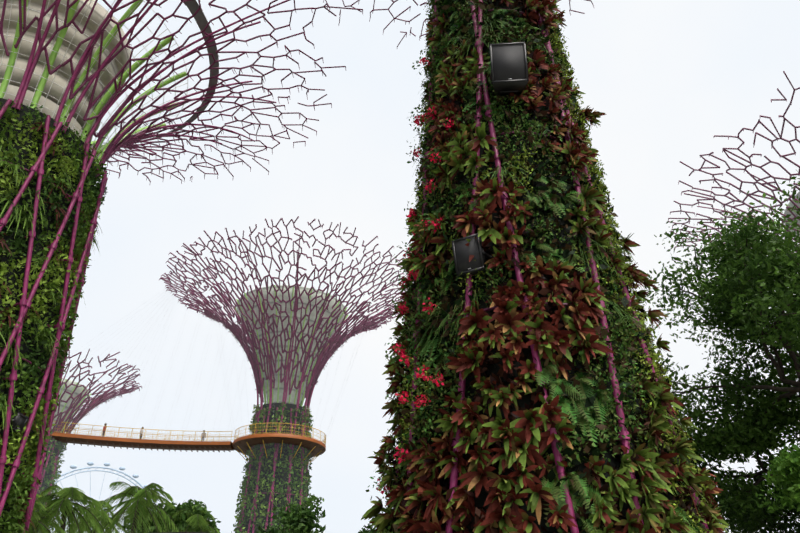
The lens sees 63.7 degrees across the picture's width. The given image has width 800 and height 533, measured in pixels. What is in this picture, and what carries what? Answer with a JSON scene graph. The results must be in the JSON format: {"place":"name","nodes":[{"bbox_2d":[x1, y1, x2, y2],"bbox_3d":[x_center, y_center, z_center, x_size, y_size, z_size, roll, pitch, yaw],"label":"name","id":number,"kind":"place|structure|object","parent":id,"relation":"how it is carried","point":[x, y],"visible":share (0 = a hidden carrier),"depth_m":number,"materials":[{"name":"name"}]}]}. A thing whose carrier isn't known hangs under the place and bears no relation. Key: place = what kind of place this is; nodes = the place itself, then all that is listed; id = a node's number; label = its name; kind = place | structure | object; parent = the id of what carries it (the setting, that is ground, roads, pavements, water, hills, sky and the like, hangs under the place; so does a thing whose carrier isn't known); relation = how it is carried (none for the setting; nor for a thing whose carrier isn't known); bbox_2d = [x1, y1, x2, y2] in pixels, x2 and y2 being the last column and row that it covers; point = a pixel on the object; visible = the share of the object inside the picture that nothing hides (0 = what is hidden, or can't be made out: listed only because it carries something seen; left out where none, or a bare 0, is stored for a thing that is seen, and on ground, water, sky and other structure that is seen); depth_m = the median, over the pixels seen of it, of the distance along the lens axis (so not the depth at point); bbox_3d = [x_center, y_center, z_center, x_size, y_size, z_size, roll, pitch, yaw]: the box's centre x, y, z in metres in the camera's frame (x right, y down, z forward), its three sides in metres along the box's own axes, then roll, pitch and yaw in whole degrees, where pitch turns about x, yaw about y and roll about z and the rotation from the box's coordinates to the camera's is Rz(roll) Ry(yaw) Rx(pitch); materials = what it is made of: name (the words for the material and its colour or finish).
{"place":"outdoors","nodes":[
{"label":"outdoors","id":0,"kind":"place"},
{"bbox_2d":[36,431,58,511],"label":"supertree vegetation","id":1,"kind":"object","parent":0,"point":[49,461],"visible":0.04,"depth_m":69.95,"materials":[{"name":"green plant"}]},
{"bbox_2d":[0,98,96,532],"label":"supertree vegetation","id":2,"kind":"object","parent":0,"point":[19,393],"visible":0.21,"depth_m":20.74,"materials":[{"name":"green plant"}]},
{"bbox_2d":[34,429,66,532],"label":"climbing plants","id":3,"kind":"object","parent":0,"point":[59,447],"visible":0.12,"depth_m":70.25,"materials":[{"name":"green plant"}]},
{"bbox_2d":[0,99,107,532],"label":"supertree plants","id":4,"kind":"object","parent":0,"point":[17,512],"visible":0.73,"depth_m":20.34,"materials":[{"name":"green plant"}]},
{"bbox_2d":[0,0,130,142],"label":"core","id":5,"kind":"object","parent":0,"point":[115,66],"visible":0.15,"depth_m":23.99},
{"bbox_2d":[51,378,88,431],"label":"core","id":6,"kind":"object","parent":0,"point":[75,393],"depth_m":72.86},
{"bbox_2d":[58,379,91,432],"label":"core ribs","id":7,"kind":"object","parent":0,"point":[73,405],"visible":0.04,"depth_m":73.03,"materials":[{"name":"green metal"}]},
{"bbox_2d":[35,360,127,503],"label":"steel rods","id":8,"kind":"object","parent":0,"point":[56,459],"visible":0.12,"depth_m":71.58,"materials":[{"name":"purple metal"}]},
{"bbox_2d":[0,0,186,163],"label":"green supertree ribs","id":9,"kind":"object","parent":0,"point":[45,74],"visible":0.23,"depth_m":23.80,"materials":[{"name":"green metal"}]},
{"bbox_2d":[0,0,187,163],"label":"supertree wire","id":10,"kind":"object","parent":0,"point":[89,72],"visible":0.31,"depth_m":23.56,"materials":[{"name":"metal"}]},
{"bbox_2d":[0,0,289,532],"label":"steel rods","id":11,"kind":"object","parent":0,"point":[23,303],"visible":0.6,"depth_m":21.61,"materials":[{"name":"purple metal"}]},
{"bbox_2d":[103,0,218,143],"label":"ring","id":12,"kind":"object","parent":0,"point":[199,16],"visible":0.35,"depth_m":27.38,"materials":[{"name":"metal"}]},
{"bbox_2d":[159,532,204,532],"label":"boom lift","id":13,"kind":"object","parent":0,"point":[181,532],"visible":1,"depth_m":23.71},
{"bbox_2d":[231,401,313,532],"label":"climbing plants","id":14,"kind":"object","parent":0,"point":[239,507],"visible":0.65,"depth_m":71.83,"materials":[{"name":"green plant"}]},
{"bbox_2d":[242,403,307,532],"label":"trunk","id":15,"kind":"object","parent":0,"point":[267,447],"visible":0.27,"depth_m":71.91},
{"bbox_2d":[236,285,345,405],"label":"core","id":16,"kind":"object","parent":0,"point":[304,298],"visible":0.25,"depth_m":78.61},
{"bbox_2d":[235,285,347,405],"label":"core ribs","id":17,"kind":"object","parent":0,"point":[264,393],"visible":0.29,"depth_m":78.41,"materials":[{"name":"green metal"}]},
{"bbox_2d":[197,234,392,532],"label":"steel rods","id":18,"kind":"object","parent":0,"point":[257,420],"visible":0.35,"depth_m":76.11,"materials":[{"name":"purple metal"}]},
{"bbox_2d":[49,0,799,532],"label":"sky","id":19,"kind":"structure","parent":0,"point":[667,77],"materials":[{"name":"white"}]},
{"bbox_2d":[361,0,728,532],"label":"supertree plants","id":20,"kind":"object","parent":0,"point":[648,463],"visible":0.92,"depth_m":15.86,"materials":[{"name":"green plant"}]},
{"bbox_2d":[413,0,683,532],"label":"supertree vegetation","id":21,"kind":"object","parent":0,"point":[483,493],"visible":0.06,"depth_m":16.34,"materials":[{"name":"plant"}]},
{"bbox_2d":[393,0,709,532],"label":"steel rods","id":22,"kind":"object","parent":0,"point":[556,452],"visible":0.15,"depth_m":16.56,"materials":[{"name":"purple metal"}]},
{"bbox_2d":[697,173,799,243],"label":"supertree rods","id":23,"kind":"object","parent":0,"point":[773,186],"visible":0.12,"depth_m":50.98,"materials":[{"name":"purple metal"}]},
{"bbox_2d":[782,204,799,229],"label":"canopy ribs","id":24,"kind":"object","parent":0,"point":[795,211],"visible":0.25,"depth_m":54.15,"materials":[{"name":"green metal"}]},
{"bbox_2d":[783,191,799,236],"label":"core","id":25,"kind":"object","parent":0,"point":[790,204],"visible":0.25,"depth_m":53.68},
{"label":"ground","id":26,"kind":"structure","parent":0,"visible":0},
{"bbox_2d":[28,500,65,532],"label":"palm tree","id":27,"kind":"object","parent":26,"relation":"on","point":[36,517],"visible":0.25,"depth_m":32.94,"materials":[{"name":"green plant"}]},
{"bbox_2d":[28,485,115,532],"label":"fronds","id":28,"kind":"object","parent":26,"relation":"on","point":[63,504],"visible":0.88,"depth_m":35.42,"materials":[{"name":"green plant"}]},
{"bbox_2d":[55,500,126,532],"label":"palm tree","id":29,"kind":"object","parent":26,"relation":"on","point":[101,522],"visible":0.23,"depth_m":43.89,"materials":[{"name":"green plant"}]},
{"bbox_2d":[43,349,141,490],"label":"branch canopy","id":30,"kind":"object","parent":26,"relation":"on","point":[102,399],"visible":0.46,"depth_m":73.21,"materials":[{"name":"purple metal"}]},
{"bbox_2d":[54,462,153,532],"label":"observation wheel","id":31,"kind":"object","parent":26,"relation":"on","point":[104,468],"visible":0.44,"depth_m":706.52,"materials":[{"name":"paint"}]},
{"bbox_2d":[82,481,179,532],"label":"fronds","id":32,"kind":"object","parent":26,"relation":"on","point":[140,502],"visible":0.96,"depth_m":38.74,"materials":[{"name":"green plant"}]},
{"bbox_2d":[122,499,220,532],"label":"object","id":33,"kind":"object","parent":26,"relation":"on","point":[182,524],"visible":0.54,"depth_m":44.33,"materials":[{"name":"green plant"}]},
{"bbox_2d":[0,0,362,378],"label":"branch canopy","id":34,"kind":"object","parent":26,"relation":"on","point":[129,137],"visible":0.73,"depth_m":27.13,"materials":[{"name":"purple metal"}]},
{"bbox_2d":[9,412,28,432],"bbox_3d":[-11.184,4.474,18.439,0.866,0.584,0.415,-4,-30,8],"label":"floodlight","id":35,"kind":"object","parent":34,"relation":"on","point":[20,420],"visible":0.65,"depth_m":18.34,"materials":[{"name":"metal"}]},
{"bbox_2d":[164,505,219,532],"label":"tree","id":36,"kind":"object","parent":26,"relation":"on","point":[200,520],"visible":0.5,"depth_m":43.49,"materials":[{"name":"green plant"}]},
{"bbox_2d":[159,216,406,495],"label":"branch canopy","id":37,"kind":"object","parent":26,"relation":"on","point":[339,338],"visible":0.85,"depth_m":77.67,"materials":[{"name":"purple metal"}]},
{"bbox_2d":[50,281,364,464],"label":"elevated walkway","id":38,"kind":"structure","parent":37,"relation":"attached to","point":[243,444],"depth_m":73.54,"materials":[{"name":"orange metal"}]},
{"bbox_2d":[256,495,385,532],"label":"tree","id":39,"kind":"object","parent":26,"relation":"on","point":[299,519],"visible":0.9,"depth_m":49.49,"materials":[{"name":"green plant"}]},
{"bbox_2d":[323,0,619,327],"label":"branch canopy","id":40,"kind":"object","parent":26,"relation":"on","point":[493,308],"visible":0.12,"depth_m":40.31,"materials":[{"name":"purple metal"}]},
{"bbox_2d":[451,233,491,277],"bbox_3d":[2.011,-0.114,17.106,0.775,1.168,1.250,-16,-33,26],"label":"floodlight","id":41,"kind":"object","parent":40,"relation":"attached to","point":[462,253],"visible":0.73,"depth_m":16.72,"materials":[{"name":"black metal"}]},
{"bbox_2d":[489,42,528,106],"bbox_3d":[3.350,-5.811,20.166,1.085,1.647,1.871,-2,-30,4],"label":"floodlight","id":42,"kind":"object","parent":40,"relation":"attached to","point":[509,72],"visible":0.88,"depth_m":19.49,"materials":[{"name":"black metal"}]},
{"bbox_2d":[643,170,799,532],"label":"rain tree limbs","id":43,"kind":"object","parent":26,"relation":"on","point":[755,286],"visible":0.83,"depth_m":34.27,"materials":[{"name":"green plant"}]},
{"bbox_2d":[668,71,799,259],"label":"branch canopy","id":44,"kind":"object","parent":26,"relation":"on","point":[754,178],"visible":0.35,"depth_m":51.79,"materials":[{"name":"purple metal"}]},
{"bbox_2d":[755,443,799,515],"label":"tree","id":45,"kind":"object","parent":26,"relation":"on","point":[786,467],"visible":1,"depth_m":25.74,"materials":[{"name":"green plant"}]}
]}

